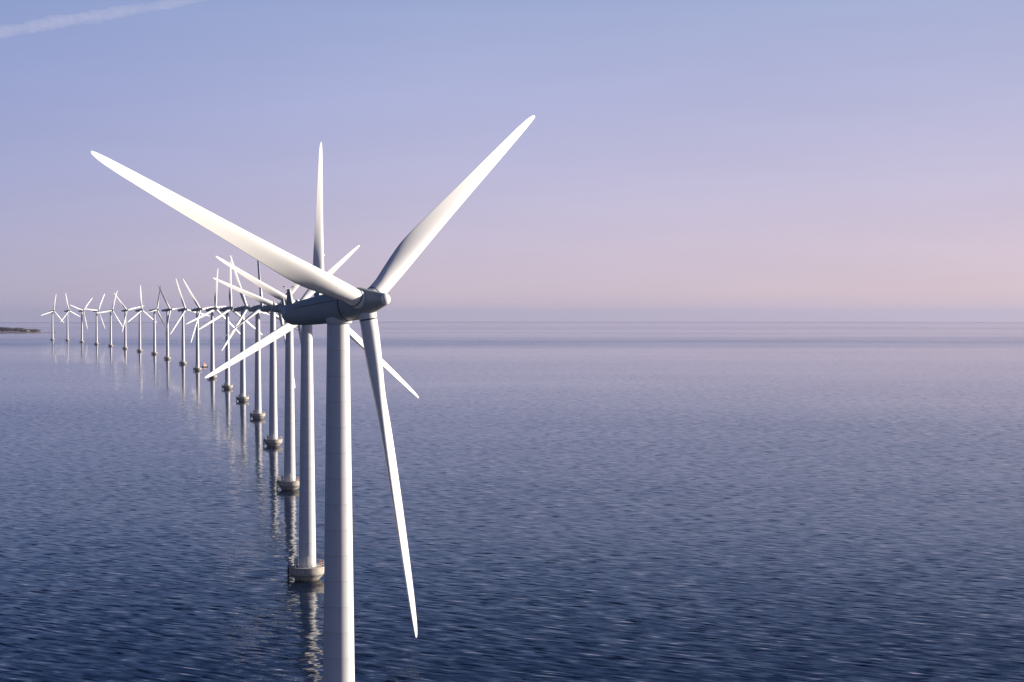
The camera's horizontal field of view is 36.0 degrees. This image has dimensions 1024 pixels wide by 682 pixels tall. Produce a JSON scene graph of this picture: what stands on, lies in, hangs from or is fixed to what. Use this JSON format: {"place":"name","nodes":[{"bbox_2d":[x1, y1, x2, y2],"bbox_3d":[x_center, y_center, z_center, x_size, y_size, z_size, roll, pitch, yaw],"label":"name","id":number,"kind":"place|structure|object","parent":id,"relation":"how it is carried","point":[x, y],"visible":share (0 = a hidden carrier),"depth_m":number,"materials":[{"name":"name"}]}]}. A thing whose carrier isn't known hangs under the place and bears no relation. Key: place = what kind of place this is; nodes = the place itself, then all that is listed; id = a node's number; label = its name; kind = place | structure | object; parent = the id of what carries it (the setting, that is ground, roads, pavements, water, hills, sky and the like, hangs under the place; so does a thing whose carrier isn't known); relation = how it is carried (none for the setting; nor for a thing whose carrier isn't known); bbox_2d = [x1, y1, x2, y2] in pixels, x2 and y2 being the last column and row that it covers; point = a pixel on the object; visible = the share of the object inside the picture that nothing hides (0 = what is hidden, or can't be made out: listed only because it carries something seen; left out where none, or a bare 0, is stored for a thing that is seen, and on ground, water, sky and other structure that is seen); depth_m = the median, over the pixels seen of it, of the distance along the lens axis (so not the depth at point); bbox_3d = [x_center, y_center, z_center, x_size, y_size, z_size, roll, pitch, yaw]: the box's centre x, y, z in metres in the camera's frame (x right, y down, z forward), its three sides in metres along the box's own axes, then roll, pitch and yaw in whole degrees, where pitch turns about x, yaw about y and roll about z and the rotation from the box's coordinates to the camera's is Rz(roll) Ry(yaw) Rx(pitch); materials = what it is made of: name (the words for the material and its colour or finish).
{"place":"outdoors","nodes":[
{"label":"outdoors","id":0,"kind":"place"},
{"bbox_2d":[0,331,55,332],"bbox_3d":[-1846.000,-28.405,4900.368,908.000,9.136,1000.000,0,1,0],"label":"headland","id":1,"kind":"structure","parent":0,"point":[24,332],"depth_m":4804.94,"materials":[{"name":"grey"}]},
{"bbox_2d":[0,327,22,331],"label":"wood","id":2,"kind":"object","parent":1,"relation":"on","point":[9,329],"visible":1,"depth_m":4841.98,"materials":[{"name":"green plant"}]},
{"bbox_2d":[19,329,40,331],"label":"scrub","id":3,"kind":"object","parent":1,"relation":"on","point":[31,330],"visible":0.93,"depth_m":4823.04,"materials":[{"name":"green plant"}]},
{"bbox_2d":[0,322,1023,681],"bbox_3d":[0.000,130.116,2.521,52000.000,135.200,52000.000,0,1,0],"label":"sea water","id":4,"kind":"structure","parent":0,"point":[712,500],"depth_m":503.16,"materials":[{"name":"blue liquid"}]},
{"bbox_2d":[43,297,61,339],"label":"wind turbine","id":5,"kind":"object","parent":4,"relation":"in","point":[52,311],"visible":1,"depth_m":3425.66,"materials":[{"name":"metal"}]},
{"bbox_2d":[62,296,78,340],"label":"wind turbine","id":6,"kind":"object","parent":4,"relation":"in","point":[67,311],"visible":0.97,"depth_m":3334.43,"materials":[{"name":"metal"}]},
{"bbox_2d":[71,299,91,342],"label":"wind turbine","id":7,"kind":"object","parent":4,"relation":"in","point":[81,311],"visible":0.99,"depth_m":3146.48,"materials":[{"name":"metal"}]},
{"bbox_2d":[87,294,104,344],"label":"wind turbine","id":8,"kind":"object","parent":4,"relation":"in","point":[96,342],"visible":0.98,"depth_m":2936.36,"materials":[{"name":"metal"}]},
{"bbox_2d":[98,290,122,346],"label":"wind turbine","id":9,"kind":"object","parent":4,"relation":"in","point":[110,344],"visible":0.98,"depth_m":2775.31,"materials":[{"name":"metal"}]},
{"bbox_2d":[114,293,142,348],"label":"wind turbine","id":10,"kind":"object","parent":4,"relation":"in","point":[124,327],"visible":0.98,"depth_m":2592.60,"materials":[{"name":"metal"}]},
{"bbox_2d":[128,285,152,351],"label":"wind turbine","id":11,"kind":"object","parent":4,"relation":"in","point":[139,313],"visible":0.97,"depth_m":2419.11,"materials":[{"name":"metal"}]},
{"bbox_2d":[146,286,165,354],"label":"wind turbine","id":12,"kind":"object","parent":4,"relation":"in","point":[154,352],"visible":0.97,"depth_m":2260.66,"materials":[{"name":"metal"}]},
{"bbox_2d":[158,286,182,359],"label":"wind turbine","id":13,"kind":"object","parent":4,"relation":"in","point":[167,356],"visible":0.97,"depth_m":2021.26,"materials":[{"name":"metal"}]},
{"bbox_2d":[171,279,208,364],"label":"wind turbine","id":14,"kind":"object","parent":4,"relation":"in","point":[183,361],"visible":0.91,"depth_m":1834.18,"materials":[{"name":"metal"}]},
{"bbox_2d":[183,279,225,370],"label":"wind turbine","id":15,"kind":"object","parent":4,"relation":"in","point":[197,311],"visible":0.95,"depth_m":1639.62,"materials":[{"name":"metal"}]},
{"bbox_2d":[187,270,239,378],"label":"wind turbine","id":16,"kind":"object","parent":4,"relation":"in","point":[211,311],"visible":0.79,"depth_m":1451.99,"materials":[{"name":"metal"}]},
{"bbox_2d":[198,261,261,389],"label":"wind turbine","id":17,"kind":"object","parent":4,"relation":"in","point":[226,385],"visible":0.8,"depth_m":1252.68,"materials":[{"name":"metal"}]},
{"bbox_2d":[222,255,278,401],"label":"wind turbine","id":18,"kind":"object","parent":4,"relation":"in","point":[242,396],"visible":0.81,"depth_m":1084.51,"materials":[{"name":"metal"}]},
{"bbox_2d":[216,260,297,418],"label":"wind turbine","id":19,"kind":"object","parent":4,"relation":"in","point":[257,413],"visible":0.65,"depth_m":908.32,"materials":[{"name":"metal"}]},
{"bbox_2d":[213,254,324,446],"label":"wind turbine","id":20,"kind":"object","parent":4,"relation":"in","point":[272,440],"visible":0.68,"depth_m":725.17,"materials":[{"name":"metal"}]},
{"bbox_2d":[216,245,359,490],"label":"wind turbine","id":21,"kind":"object","parent":4,"relation":"in","point":[288,481],"visible":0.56,"depth_m":548.05,"materials":[{"name":"metal"}]},
{"bbox_2d":[205,142,418,581],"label":"wind turbine","id":22,"kind":"object","parent":4,"relation":"in","point":[307,568],"visible":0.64,"depth_m":363.67,"materials":[{"name":"metal"}]},
{"bbox_2d":[91,115,534,681],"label":"wind turbine","id":23,"kind":"object","parent":4,"relation":"in","point":[335,305],"visible":1,"depth_m":177.47,"materials":[{"name":"metal"}]},
{"bbox_2d":[0,0,1023,321],"label":"sky","id":24,"kind":"structure","parent":0,"point":[677,160],"materials":[{"name":"blue"}]}
]}

